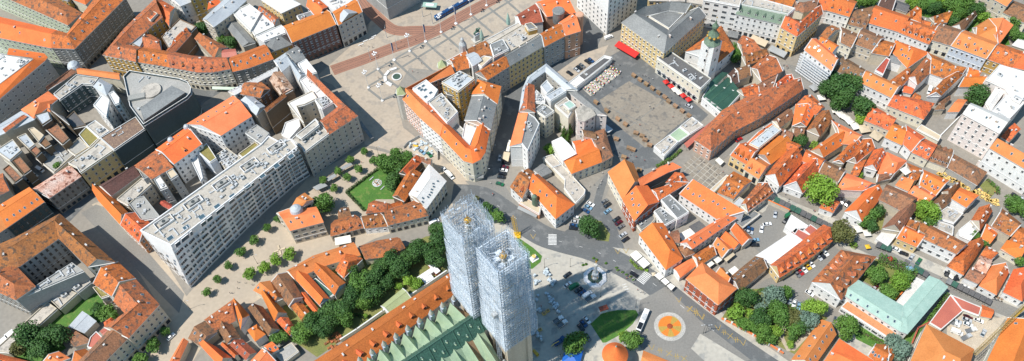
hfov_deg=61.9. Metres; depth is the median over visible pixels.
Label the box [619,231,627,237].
parked car
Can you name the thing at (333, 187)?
street tree
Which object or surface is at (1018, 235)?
town house
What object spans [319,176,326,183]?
street tree
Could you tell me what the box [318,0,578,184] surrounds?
square paving
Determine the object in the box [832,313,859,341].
tree
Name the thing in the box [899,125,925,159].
town house
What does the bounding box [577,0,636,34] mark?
office tower
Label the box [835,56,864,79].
town house
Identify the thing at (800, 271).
parked car
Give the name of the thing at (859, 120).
tree
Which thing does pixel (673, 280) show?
sidewalk
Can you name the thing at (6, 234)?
apartment building
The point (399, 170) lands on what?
tree
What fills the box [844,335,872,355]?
hotel yard
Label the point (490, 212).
tree
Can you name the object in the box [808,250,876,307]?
manor house
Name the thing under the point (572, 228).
parked car
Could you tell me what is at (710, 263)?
canopy
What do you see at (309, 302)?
annex
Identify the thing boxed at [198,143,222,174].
apartment building
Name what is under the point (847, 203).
parked car
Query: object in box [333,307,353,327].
tree
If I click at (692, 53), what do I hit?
church nave
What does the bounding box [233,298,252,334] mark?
town house
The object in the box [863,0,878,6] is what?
tree
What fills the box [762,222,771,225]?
parked car
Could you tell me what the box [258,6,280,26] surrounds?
town house
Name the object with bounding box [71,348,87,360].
town house
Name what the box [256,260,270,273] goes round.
street tree
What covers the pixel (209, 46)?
town house
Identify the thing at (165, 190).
apartment building
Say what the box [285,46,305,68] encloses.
apartment building
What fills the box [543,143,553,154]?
tree
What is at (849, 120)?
parasol
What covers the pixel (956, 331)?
parked van
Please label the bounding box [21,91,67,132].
town house
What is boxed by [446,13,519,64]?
apartment building
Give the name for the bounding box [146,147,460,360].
pedestrian street paving
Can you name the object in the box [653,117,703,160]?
market pavilion
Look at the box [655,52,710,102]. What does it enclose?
arcade building
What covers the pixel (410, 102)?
apartment building
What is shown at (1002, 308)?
market street road
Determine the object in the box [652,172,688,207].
annex
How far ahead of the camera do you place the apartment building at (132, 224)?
431.45 m
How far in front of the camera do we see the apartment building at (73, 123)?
477.39 m
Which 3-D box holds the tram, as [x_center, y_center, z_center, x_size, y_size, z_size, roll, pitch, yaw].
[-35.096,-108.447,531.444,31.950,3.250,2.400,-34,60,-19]
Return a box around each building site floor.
[406,138,436,157]
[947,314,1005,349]
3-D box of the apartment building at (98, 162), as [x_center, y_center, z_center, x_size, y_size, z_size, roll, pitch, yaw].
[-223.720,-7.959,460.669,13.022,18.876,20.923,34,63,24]
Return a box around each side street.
[60,11,379,221]
[82,205,183,311]
[483,18,603,182]
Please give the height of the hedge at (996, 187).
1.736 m
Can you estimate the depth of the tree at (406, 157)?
457.29 m
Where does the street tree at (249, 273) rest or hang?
on the pedestrian street paving at (197, 311)
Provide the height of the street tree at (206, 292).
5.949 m
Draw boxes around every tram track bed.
[330,0,501,74]
[358,0,432,35]
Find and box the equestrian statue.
[471,28,480,43]
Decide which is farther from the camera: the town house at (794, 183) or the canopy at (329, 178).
the canopy at (329, 178)
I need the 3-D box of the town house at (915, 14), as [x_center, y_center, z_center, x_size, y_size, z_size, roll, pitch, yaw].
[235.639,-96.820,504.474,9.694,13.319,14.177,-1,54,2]
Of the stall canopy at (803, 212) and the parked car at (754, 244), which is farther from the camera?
the stall canopy at (803, 212)
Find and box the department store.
[123,70,203,147]
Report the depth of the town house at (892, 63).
482.91 m
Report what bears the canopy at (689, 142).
on the ground at (10, 318)
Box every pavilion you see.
[104,317,113,325]
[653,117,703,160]
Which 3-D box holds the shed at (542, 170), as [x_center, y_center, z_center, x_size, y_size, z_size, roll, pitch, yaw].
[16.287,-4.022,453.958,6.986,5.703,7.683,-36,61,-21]
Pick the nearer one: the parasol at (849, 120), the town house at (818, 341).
the town house at (818, 341)
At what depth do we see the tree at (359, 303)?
407.04 m
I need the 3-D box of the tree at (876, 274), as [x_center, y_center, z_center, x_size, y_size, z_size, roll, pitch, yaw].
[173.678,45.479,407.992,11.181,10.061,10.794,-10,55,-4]
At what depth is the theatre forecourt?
449.64 m
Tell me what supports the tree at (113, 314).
on the ground at (10, 318)
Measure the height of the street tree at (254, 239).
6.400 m
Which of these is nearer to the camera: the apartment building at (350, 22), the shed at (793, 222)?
the shed at (793, 222)
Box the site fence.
[403,135,437,157]
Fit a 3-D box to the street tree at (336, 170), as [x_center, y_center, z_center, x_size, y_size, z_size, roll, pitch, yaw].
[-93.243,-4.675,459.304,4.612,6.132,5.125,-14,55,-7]
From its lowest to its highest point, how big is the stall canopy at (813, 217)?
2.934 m
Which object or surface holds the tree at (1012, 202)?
on the ground at (10, 318)
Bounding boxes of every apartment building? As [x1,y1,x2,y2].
[0,0,81,32]
[0,17,65,68]
[0,48,59,123]
[0,111,44,146]
[0,127,46,174]
[0,187,55,235]
[0,216,15,242]
[3,138,56,190]
[33,166,92,213]
[35,111,72,151]
[48,108,86,140]
[50,0,135,68]
[53,75,99,113]
[60,0,78,10]
[68,139,125,187]
[76,68,126,93]
[79,127,98,147]
[86,120,109,138]
[92,184,128,234]
[93,91,131,129]
[99,166,141,201]
[100,116,156,168]
[103,0,168,75]
[117,178,160,212]
[120,212,152,252]
[127,196,158,222]
[134,150,176,196]
[137,47,173,76]
[140,171,160,195]
[154,175,177,205]
[155,124,206,182]
[161,19,198,48]
[166,30,198,55]
[166,168,189,198]
[167,51,237,89]
[170,0,198,22]
[175,156,207,184]
[187,96,254,153]
[191,0,210,21]
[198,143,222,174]
[203,0,246,43]
[228,66,278,99]
[229,45,275,84]
[233,4,274,46]
[239,81,273,107]
[240,96,271,131]
[245,125,270,144]
[256,25,287,48]
[261,0,302,25]
[264,93,293,133]
[266,35,292,59]
[269,70,295,101]
[273,53,304,94]
[276,193,327,243]
[281,118,302,139]
[282,0,341,60]
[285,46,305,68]
[288,91,320,127]
[291,118,337,176]
[297,11,313,19]
[297,59,318,78]
[300,75,334,118]
[307,69,364,157]
[320,0,352,14]
[332,0,367,46]
[367,0,420,19]
[395,60,454,135]
[409,164,447,219]
[419,103,445,154]
[428,93,459,127]
[440,123,490,181]
[441,71,474,120]
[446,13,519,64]
[446,91,452,104]
[449,51,470,75]
[464,95,497,150]
[466,52,492,83]
[467,41,492,59]
[472,79,501,125]
[475,56,510,93]
[490,39,508,61]
[491,22,538,55]
[505,35,543,87]
[509,113,527,165]
[514,3,543,34]
[519,64,576,112]
[519,83,534,116]
[521,113,539,168]
[535,104,554,137]
[536,0,575,31]
[540,24,564,65]
[554,97,575,133]
[558,11,583,58]
[569,90,606,131]
[575,105,595,139]
[615,0,706,67]
[647,0,702,8]
[702,0,740,30]
[727,0,794,46]
[768,5,823,57]
[800,38,838,82]
[977,138,1023,193]
[982,317,1023,360]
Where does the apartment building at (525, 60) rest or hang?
on the ground at (10, 318)
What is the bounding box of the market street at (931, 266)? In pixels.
[757,193,1023,319]
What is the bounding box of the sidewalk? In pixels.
[613,247,787,360]
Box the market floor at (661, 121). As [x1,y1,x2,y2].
[600,81,687,146]
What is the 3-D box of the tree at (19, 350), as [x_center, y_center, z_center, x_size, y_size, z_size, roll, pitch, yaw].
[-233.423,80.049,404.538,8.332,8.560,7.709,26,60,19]
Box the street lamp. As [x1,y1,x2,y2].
[376,83,383,101]
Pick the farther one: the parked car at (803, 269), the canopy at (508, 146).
the canopy at (508, 146)
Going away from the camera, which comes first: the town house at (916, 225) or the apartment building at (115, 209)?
the town house at (916, 225)
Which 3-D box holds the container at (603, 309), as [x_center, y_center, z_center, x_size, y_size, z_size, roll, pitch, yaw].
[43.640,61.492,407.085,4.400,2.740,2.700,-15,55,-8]
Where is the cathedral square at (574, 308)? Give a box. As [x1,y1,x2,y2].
[479,209,649,360]
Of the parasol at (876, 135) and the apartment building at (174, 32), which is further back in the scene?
the apartment building at (174, 32)
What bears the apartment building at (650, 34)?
on the ground at (10, 318)
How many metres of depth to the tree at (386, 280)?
414.03 m
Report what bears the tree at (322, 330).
on the ground at (10, 318)
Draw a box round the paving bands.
[366,0,520,99]
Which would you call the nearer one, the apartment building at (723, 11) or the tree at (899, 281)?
the tree at (899, 281)
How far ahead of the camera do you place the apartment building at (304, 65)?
484.19 m
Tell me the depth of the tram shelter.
531.20 m
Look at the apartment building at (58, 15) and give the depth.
523.63 m
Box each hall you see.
[412,80,438,104]
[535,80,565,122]
[701,72,739,116]
[729,256,767,290]
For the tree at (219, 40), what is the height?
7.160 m
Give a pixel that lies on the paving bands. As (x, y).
(440, 43)
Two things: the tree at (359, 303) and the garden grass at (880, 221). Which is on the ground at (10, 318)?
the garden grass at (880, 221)
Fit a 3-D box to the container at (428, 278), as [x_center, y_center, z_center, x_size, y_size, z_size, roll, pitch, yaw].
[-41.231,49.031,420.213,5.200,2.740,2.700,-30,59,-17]
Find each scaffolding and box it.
[440,192,498,317]
[475,225,537,360]
[795,53,829,85]
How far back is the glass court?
416.55 m
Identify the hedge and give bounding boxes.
[345,168,377,210]
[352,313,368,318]
[629,259,647,271]
[656,148,681,167]
[809,140,818,149]
[849,240,857,249]
[856,327,884,343]
[878,253,917,276]
[927,291,949,321]
[986,177,1000,194]
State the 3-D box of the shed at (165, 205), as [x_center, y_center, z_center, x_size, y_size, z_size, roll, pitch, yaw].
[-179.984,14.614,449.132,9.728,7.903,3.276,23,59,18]
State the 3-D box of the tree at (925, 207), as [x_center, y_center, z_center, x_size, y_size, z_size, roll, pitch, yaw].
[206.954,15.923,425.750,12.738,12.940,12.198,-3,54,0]
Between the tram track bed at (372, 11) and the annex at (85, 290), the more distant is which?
the tram track bed at (372, 11)
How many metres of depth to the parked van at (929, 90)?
476.88 m
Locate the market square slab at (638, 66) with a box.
[578,50,707,169]
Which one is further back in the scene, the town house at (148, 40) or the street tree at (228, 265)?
the town house at (148, 40)
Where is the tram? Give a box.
[434,0,472,20]
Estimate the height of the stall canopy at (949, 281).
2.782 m
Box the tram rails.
[333,0,497,71]
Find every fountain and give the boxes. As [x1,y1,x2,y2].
[383,67,401,86]
[583,261,606,287]
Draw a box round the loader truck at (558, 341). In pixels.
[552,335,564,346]
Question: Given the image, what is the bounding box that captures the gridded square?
[681,153,725,188]
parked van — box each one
[35,165,44,172]
[429,218,439,224]
[446,170,454,179]
[568,282,578,290]
[582,290,592,298]
[604,34,612,39]
[926,85,932,94]
[950,327,962,336]
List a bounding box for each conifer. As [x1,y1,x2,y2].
[560,125,567,138]
[565,124,572,138]
[565,132,570,142]
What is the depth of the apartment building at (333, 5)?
513.70 m
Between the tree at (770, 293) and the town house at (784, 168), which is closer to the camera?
the tree at (770, 293)
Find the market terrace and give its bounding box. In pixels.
[582,67,620,95]
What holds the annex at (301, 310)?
on the ground at (10, 318)
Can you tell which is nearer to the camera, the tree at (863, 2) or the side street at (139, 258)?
the side street at (139, 258)
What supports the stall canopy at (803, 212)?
on the market street at (931, 266)
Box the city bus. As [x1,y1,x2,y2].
[636,308,649,332]
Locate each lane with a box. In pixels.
[565,173,624,248]
[682,91,804,174]
[788,64,1023,227]
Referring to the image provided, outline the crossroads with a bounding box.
[466,179,518,205]
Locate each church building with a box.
[528,173,574,227]
[983,64,1023,129]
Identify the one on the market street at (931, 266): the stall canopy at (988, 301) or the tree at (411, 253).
the stall canopy at (988, 301)
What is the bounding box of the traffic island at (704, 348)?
[691,334,743,360]
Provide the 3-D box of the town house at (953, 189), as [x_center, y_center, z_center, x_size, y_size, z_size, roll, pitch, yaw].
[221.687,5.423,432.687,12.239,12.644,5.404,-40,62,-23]
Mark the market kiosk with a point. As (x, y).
(587, 75)
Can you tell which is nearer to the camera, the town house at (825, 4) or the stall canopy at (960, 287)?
the stall canopy at (960, 287)
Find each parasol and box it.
[809,83,818,90]
[817,95,825,100]
[836,110,843,117]
[841,114,849,120]
[845,117,853,123]
[850,122,859,129]
[854,226,862,232]
[859,124,870,132]
[863,230,871,235]
[869,130,882,140]
[900,166,910,174]
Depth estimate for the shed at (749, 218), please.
430.96 m
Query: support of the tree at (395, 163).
on the pedestrian street paving at (197, 311)
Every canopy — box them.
[313,183,327,192]
[327,173,335,180]
[339,163,352,170]
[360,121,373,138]
[501,152,509,160]
[506,140,510,150]
[605,124,612,133]
[630,251,641,263]
[637,257,649,268]
[654,273,663,279]
[661,278,668,285]
[667,283,674,289]
[680,228,694,240]
[684,120,712,150]
[689,221,704,232]
[706,260,714,267]
[713,255,721,264]
[715,157,723,167]
[723,252,734,263]
[728,266,738,274]
[773,197,780,202]
[779,199,785,205]
[784,202,790,207]
[789,204,796,210]
[794,207,801,213]
[800,209,806,217]
[805,212,812,220]
[810,215,817,223]
[815,217,822,226]
[875,242,881,248]
[918,267,923,275]
[922,270,928,277]
[945,278,952,284]
[951,281,958,288]
[956,283,963,290]
[963,286,969,294]
[967,289,975,295]
[974,292,981,300]
[978,295,986,301]
[985,298,992,304]
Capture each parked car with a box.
[166,333,175,340]
[563,271,571,277]
[563,281,571,287]
[569,226,577,230]
[574,286,582,293]
[576,323,584,330]
[578,289,586,295]
[579,319,587,327]
[581,207,589,213]
[583,316,590,324]
[584,204,592,210]
[586,201,594,206]
[600,198,608,204]
[612,216,620,222]
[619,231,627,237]
[621,236,629,242]
[629,270,638,277]
[744,226,753,230]
[750,243,758,246]
[759,225,763,232]
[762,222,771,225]
[791,299,796,306]
[793,270,800,277]
[797,268,803,275]
[800,266,807,273]
[804,263,811,269]
[805,289,814,296]
[808,260,815,267]
[822,249,828,256]
[844,200,851,207]
[892,246,900,252]
[899,250,908,256]
[908,253,914,260]
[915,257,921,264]
[962,316,971,322]
[963,321,972,327]
[973,318,983,323]
[979,328,986,336]
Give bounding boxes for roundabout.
[637,286,749,360]
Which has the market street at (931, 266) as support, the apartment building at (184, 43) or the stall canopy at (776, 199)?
the stall canopy at (776, 199)
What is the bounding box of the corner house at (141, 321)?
[104,279,171,352]
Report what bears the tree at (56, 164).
on the ground at (10, 318)
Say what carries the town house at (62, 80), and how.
on the ground at (10, 318)
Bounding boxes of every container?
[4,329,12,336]
[418,268,433,281]
[422,274,433,283]
[428,264,440,275]
[598,304,608,313]
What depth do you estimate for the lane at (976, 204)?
459.88 m
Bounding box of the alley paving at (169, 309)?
[92,202,187,323]
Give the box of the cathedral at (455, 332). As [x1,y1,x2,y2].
[357,215,532,360]
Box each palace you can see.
[315,273,457,360]
[947,103,1010,158]
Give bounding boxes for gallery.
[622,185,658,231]
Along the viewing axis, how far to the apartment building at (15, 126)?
475.32 m
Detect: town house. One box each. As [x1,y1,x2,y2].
[0,354,25,360]
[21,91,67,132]
[46,60,81,94]
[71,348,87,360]
[73,0,92,12]
[79,330,138,360]
[92,262,135,306]
[93,78,122,113]
[131,33,164,49]
[147,0,179,27]
[170,338,191,360]
[188,321,220,349]
[194,32,227,56]
[199,340,232,360]
[205,300,238,334]
[207,0,219,12]
[221,49,237,62]
[227,20,256,51]
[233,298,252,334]
[247,324,268,346]
[248,303,280,336]
[251,348,275,360]
[253,281,285,305]
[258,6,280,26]
[261,290,288,325]
[271,272,303,310]
[277,317,293,336]
[287,242,360,284]
[296,271,330,307]
[314,262,345,298]
[330,215,365,244]
[335,254,363,283]
[338,207,351,218]
[359,237,405,264]
[361,213,388,233]
[366,200,389,216]
[384,201,428,233]
[392,155,422,203]
[413,154,432,171]
[510,168,533,202]
[551,137,576,165]
[564,139,601,179]
[582,128,612,170]
[607,159,638,209]
[638,223,682,277]
[693,77,803,160]
[717,171,751,202]
[727,68,739,86]
[728,123,780,172]
[735,65,751,87]
[737,35,769,66]
[737,83,758,100]
[739,182,773,216]
[742,156,769,185]
[750,55,782,83]
[756,135,791,172]
[757,74,777,91]
[764,148,802,193]
[768,224,832,282]
[769,0,797,6]
[772,109,793,140]
[774,74,793,86]
[780,139,801,151]
[782,158,819,197]
[791,103,813,131]
[791,319,836,360]
[792,0,817,21]
[792,126,804,142]
[793,94,824,122]
[802,149,824,168]
[805,110,832,143]
[810,131,843,159]
[817,0,830,21]
[818,25,839,42]
[818,199,840,216]
[819,36,838,54]
[819,160,846,186]
[823,0,856,27]
[824,339,873,360]
[828,120,863,151]
[832,139,860,167]
[833,173,876,197]
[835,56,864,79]
[836,26,857,57]
[842,184,882,226]
[844,138,875,170]
[846,6,874,33]
[849,28,884,61]
[851,159,866,176]
[855,70,900,108]
[863,107,896,136]
[863,148,885,177]
[866,5,909,41]
[867,40,895,65]
[867,343,894,360]
[874,55,901,76]
[874,152,906,180]
[878,0,895,10]
[881,124,906,152]
[884,94,934,127]
[890,40,929,73]
[890,68,910,93]
[893,0,909,14]
[893,225,924,252]
[894,19,936,50]
[895,176,913,192]
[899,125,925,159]
[902,162,921,186]
[906,6,921,22]
[906,52,966,105]
[906,217,928,233]
[907,324,973,360]
[908,139,936,166]
[908,185,935,210]
[916,169,949,200]
[916,225,966,263]
[922,18,943,26]
[925,145,953,172]
[926,23,962,57]
[929,11,952,25]
[932,192,951,214]
[940,180,960,195]
[943,237,983,278]
[944,30,998,70]
[944,99,966,118]
[944,154,986,189]
[947,187,978,212]
[951,10,976,29]
[954,67,987,95]
[961,267,986,287]
[970,204,991,231]
[971,18,1012,42]
[974,0,1013,17]
[975,262,1009,298]
[980,43,1022,74]
[980,224,997,246]
[990,208,1022,242]
[998,240,1023,264]
[999,267,1023,305]
[1000,1,1023,31]
[1000,123,1020,143]
[1009,226,1023,243]
[1012,51,1023,70]
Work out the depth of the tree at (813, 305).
394.37 m
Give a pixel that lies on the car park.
(596, 54)
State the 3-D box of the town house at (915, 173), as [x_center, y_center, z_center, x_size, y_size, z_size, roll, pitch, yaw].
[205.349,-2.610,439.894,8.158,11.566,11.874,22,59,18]
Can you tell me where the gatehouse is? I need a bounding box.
[977,304,993,320]
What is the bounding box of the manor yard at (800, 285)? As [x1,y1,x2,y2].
[752,246,838,314]
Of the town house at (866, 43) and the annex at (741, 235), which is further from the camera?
the town house at (866, 43)
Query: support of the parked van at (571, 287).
on the cathedral square at (574, 308)
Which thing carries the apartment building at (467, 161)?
on the ground at (10, 318)
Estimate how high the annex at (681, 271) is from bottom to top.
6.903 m
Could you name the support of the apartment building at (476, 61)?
on the ground at (10, 318)
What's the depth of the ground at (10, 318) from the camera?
452.20 m
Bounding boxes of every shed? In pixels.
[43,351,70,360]
[66,327,88,349]
[68,311,99,337]
[159,200,172,210]
[533,163,551,178]
[738,210,759,228]
[756,232,801,267]
[783,215,808,233]
[791,224,816,239]
[928,295,980,330]
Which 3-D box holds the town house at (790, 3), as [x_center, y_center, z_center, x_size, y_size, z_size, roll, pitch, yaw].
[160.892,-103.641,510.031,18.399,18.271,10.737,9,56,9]
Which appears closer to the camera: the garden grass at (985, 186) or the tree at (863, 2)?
the garden grass at (985, 186)
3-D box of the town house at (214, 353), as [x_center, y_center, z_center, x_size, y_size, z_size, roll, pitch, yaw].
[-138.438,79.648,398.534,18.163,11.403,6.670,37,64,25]
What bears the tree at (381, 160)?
on the pedestrian street paving at (197, 311)
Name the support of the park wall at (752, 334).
on the sidewalk
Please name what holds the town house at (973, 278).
on the ground at (10, 318)
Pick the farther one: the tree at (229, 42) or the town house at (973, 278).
the tree at (229, 42)
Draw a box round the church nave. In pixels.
[684,26,734,74]
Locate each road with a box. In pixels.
[451,184,777,360]
[766,204,1023,317]
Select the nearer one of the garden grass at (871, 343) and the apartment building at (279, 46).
the garden grass at (871, 343)
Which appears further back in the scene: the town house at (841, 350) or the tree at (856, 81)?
the tree at (856, 81)
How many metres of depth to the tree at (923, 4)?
508.00 m
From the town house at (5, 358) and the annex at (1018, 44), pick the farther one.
the annex at (1018, 44)
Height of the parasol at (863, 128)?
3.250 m
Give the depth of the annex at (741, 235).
422.52 m
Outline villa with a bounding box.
[684,262,736,314]
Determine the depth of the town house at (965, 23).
496.57 m
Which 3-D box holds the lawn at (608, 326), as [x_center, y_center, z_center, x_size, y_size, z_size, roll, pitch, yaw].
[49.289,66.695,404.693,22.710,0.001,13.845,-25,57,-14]
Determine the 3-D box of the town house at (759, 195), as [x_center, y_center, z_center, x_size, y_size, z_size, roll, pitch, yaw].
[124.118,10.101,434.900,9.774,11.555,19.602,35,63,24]
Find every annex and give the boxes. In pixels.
[0,173,15,203]
[0,291,81,356]
[35,143,74,174]
[67,137,88,156]
[71,280,95,299]
[87,328,106,348]
[216,147,239,169]
[218,321,240,347]
[221,342,240,360]
[229,339,256,360]
[239,142,258,157]
[264,342,278,358]
[275,342,300,360]
[291,302,308,319]
[301,292,317,311]
[381,288,410,312]
[388,201,402,208]
[453,123,475,145]
[517,198,540,218]
[543,154,585,208]
[636,212,655,233]
[638,162,681,190]
[641,350,667,360]
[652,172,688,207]
[668,230,694,261]
[672,258,695,280]
[692,245,716,268]
[710,175,728,192]
[712,237,732,261]
[720,231,740,252]
[730,223,753,249]
[733,197,743,207]
[874,172,894,184]
[874,232,895,248]
[896,277,923,304]
[901,85,913,96]
[912,93,920,99]
[932,95,950,114]
[934,206,977,242]
[973,255,991,273]
[976,246,998,260]
[1011,39,1023,50]
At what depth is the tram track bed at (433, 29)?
518.55 m
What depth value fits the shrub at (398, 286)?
416.12 m
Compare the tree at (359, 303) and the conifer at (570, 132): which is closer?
the tree at (359, 303)
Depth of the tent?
391.46 m
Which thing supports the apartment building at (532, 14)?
on the ground at (10, 318)
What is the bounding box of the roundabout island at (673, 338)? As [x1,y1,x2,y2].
[654,312,685,340]
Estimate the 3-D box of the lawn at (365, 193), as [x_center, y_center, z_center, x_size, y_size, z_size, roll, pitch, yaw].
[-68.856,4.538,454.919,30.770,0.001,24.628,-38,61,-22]
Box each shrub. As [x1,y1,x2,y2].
[394,283,402,289]
[402,274,412,284]
[410,277,422,289]
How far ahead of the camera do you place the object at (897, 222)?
420.61 m
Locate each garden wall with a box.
[340,270,446,341]
[766,199,789,212]
[911,321,929,343]
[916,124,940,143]
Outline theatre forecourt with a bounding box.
[581,160,658,218]
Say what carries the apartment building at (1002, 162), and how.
on the ground at (10, 318)
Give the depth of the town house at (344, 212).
437.88 m
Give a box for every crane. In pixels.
[511,216,520,237]
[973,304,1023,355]
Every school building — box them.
[0,214,115,314]
[678,179,744,223]
[680,213,736,252]
[840,276,947,339]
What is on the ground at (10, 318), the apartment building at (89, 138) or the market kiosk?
the apartment building at (89, 138)
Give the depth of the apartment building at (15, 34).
507.84 m
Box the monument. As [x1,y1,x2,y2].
[529,254,538,262]
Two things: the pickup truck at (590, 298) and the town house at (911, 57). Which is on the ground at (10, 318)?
the town house at (911, 57)
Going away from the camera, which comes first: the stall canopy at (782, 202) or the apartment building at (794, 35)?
the stall canopy at (782, 202)
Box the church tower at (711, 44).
[697,17,721,79]
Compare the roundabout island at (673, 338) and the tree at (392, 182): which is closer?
the roundabout island at (673, 338)
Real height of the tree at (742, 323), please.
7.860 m
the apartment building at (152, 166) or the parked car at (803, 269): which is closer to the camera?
the parked car at (803, 269)
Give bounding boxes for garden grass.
[595,221,609,241]
[722,288,826,353]
[855,301,941,346]
[861,259,914,300]
[862,213,885,233]
[910,0,1009,44]
[980,180,995,198]
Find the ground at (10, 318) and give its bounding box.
[0,0,1023,360]
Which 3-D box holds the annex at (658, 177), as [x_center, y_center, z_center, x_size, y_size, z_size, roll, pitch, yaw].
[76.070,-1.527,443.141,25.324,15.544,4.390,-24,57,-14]
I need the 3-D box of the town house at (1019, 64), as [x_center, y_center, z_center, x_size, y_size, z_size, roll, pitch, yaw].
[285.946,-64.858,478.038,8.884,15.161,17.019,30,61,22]
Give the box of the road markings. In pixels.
[497,205,745,360]
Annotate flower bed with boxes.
[372,179,381,186]
[658,316,680,336]
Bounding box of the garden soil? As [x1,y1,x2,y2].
[279,236,452,356]
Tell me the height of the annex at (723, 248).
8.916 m
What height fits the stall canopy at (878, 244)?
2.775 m
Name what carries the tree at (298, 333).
on the ground at (10, 318)
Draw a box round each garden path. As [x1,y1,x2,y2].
[779,322,789,350]
[788,329,811,350]
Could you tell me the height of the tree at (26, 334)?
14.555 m
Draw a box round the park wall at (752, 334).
[721,318,783,353]
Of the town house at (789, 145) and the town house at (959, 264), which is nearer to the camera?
the town house at (959, 264)
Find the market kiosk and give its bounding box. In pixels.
[569,55,612,89]
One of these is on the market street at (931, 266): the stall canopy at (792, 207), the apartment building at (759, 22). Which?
the stall canopy at (792, 207)
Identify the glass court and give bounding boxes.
[313,278,334,300]
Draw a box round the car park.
[558,45,607,80]
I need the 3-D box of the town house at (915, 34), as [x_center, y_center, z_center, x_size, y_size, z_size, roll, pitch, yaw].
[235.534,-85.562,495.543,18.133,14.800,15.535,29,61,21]
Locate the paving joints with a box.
[600,96,722,186]
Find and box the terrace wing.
[838,301,895,341]
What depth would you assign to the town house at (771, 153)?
447.21 m
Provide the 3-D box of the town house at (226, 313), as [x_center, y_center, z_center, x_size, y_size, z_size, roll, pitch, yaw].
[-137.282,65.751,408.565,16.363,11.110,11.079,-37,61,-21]
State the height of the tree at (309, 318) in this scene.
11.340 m
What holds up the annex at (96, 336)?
on the ground at (10, 318)
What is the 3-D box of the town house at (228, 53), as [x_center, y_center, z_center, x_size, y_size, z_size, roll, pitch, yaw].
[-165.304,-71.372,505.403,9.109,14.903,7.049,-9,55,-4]
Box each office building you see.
[140,136,309,287]
[653,194,688,230]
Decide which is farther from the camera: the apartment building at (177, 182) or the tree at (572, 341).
the apartment building at (177, 182)
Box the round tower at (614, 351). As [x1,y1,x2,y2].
[602,342,627,360]
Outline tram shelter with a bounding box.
[422,2,436,8]
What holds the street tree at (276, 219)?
on the pedestrian street paving at (197, 311)
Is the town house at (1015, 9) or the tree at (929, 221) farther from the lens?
the town house at (1015, 9)
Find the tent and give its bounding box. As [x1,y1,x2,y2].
[560,351,584,360]
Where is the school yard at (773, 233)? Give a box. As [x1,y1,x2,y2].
[744,211,786,251]
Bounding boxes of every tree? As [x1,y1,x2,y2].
[8,341,27,355]
[11,320,45,349]
[26,337,52,360]
[37,322,72,347]
[52,161,61,168]
[90,302,104,314]
[94,304,113,321]
[105,310,118,318]
[131,352,148,360]
[145,336,160,352]
[159,326,169,336]
[194,21,207,34]
[201,287,211,296]
[212,275,221,283]
[215,34,226,43]
[222,36,237,48]
[224,260,232,269]
[233,246,245,256]
[242,266,255,280]
[249,234,258,244]
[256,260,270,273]
[262,224,271,231]
[269,252,281,264]
[269,333,282,344]
[273,215,279,222]
[280,331,290,341]
[282,246,295,260]
[288,321,312,344]
[300,311,318,335]
[311,315,331,338]
[312,191,334,212]
[314,307,327,318]
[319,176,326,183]
[320,313,340,332]
[322,299,345,317]
[330,184,337,191]
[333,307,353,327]
[334,166,341,174]
[336,299,353,322]
[341,284,360,309]
[342,173,351,180]
[345,155,354,163]
[348,265,359,276]
[348,269,369,294]
[353,295,374,309]
[354,164,362,172]
[359,284,385,307]
[361,147,367,155]
[363,266,382,288]
[369,156,376,163]
[370,258,384,275]
[371,258,388,275]
[373,154,391,173]
[378,272,394,290]
[380,248,400,269]
[384,154,405,171]
[384,171,400,191]
[389,148,402,154]
[389,255,412,278]
[394,166,402,179]
[399,150,412,163]
[399,245,423,264]
[408,238,426,246]
[417,242,435,259]
[424,248,445,267]
[428,222,446,234]
[428,229,446,251]
[480,201,492,212]
[485,211,493,220]
[492,208,506,222]
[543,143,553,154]
[562,330,588,356]
[577,214,600,238]
[618,330,627,341]
[620,330,643,350]
[726,303,745,320]
[731,48,740,62]
[733,286,760,307]
[736,317,750,330]
[745,308,754,317]
[746,320,760,333]
[748,307,772,327]
[754,301,767,315]
[754,323,771,344]
[761,284,786,305]
[763,333,777,344]
[766,299,789,328]
[769,324,783,337]
[777,285,794,299]
[785,308,801,326]
[786,322,802,340]
[786,340,793,348]
[789,318,810,334]
[792,134,808,147]
[797,310,819,330]
[799,297,828,314]
[802,172,839,206]
[817,79,831,96]
[820,69,838,80]
[822,73,857,97]
[829,88,853,110]
[830,219,856,243]
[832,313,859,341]
[842,71,864,91]
[851,94,876,118]
[855,0,871,8]
[855,114,865,124]
[856,216,872,226]
[862,218,878,231]
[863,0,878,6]
[864,265,888,284]
[867,207,881,219]
[875,204,886,216]
[879,283,899,298]
[884,332,912,360]
[889,270,910,290]
[903,268,914,285]
[904,0,919,8]
[912,0,928,12]
[913,198,941,221]
[923,216,937,225]
[926,0,942,13]
[941,0,963,10]
[947,16,959,25]
[949,6,966,20]
[959,0,975,10]
[963,83,990,105]
[966,1,986,17]
[971,230,980,238]
[976,11,990,22]
[1003,194,1023,212]
[1006,25,1019,40]
[1008,16,1021,26]
[1013,256,1023,266]
[1014,201,1023,216]
[1017,32,1023,39]
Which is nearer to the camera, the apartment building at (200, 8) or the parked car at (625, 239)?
the parked car at (625, 239)
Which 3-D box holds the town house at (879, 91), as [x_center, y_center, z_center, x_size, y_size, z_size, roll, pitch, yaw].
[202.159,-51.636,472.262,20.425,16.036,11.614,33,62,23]
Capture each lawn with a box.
[14,343,65,360]
[49,292,102,339]
[348,169,400,209]
[516,238,541,268]
[591,310,637,342]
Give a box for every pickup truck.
[552,315,563,323]
[556,319,567,328]
[585,294,596,302]
[949,321,959,327]
[960,333,972,340]
[964,327,977,333]
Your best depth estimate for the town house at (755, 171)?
442.14 m
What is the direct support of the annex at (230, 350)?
on the ground at (10, 318)

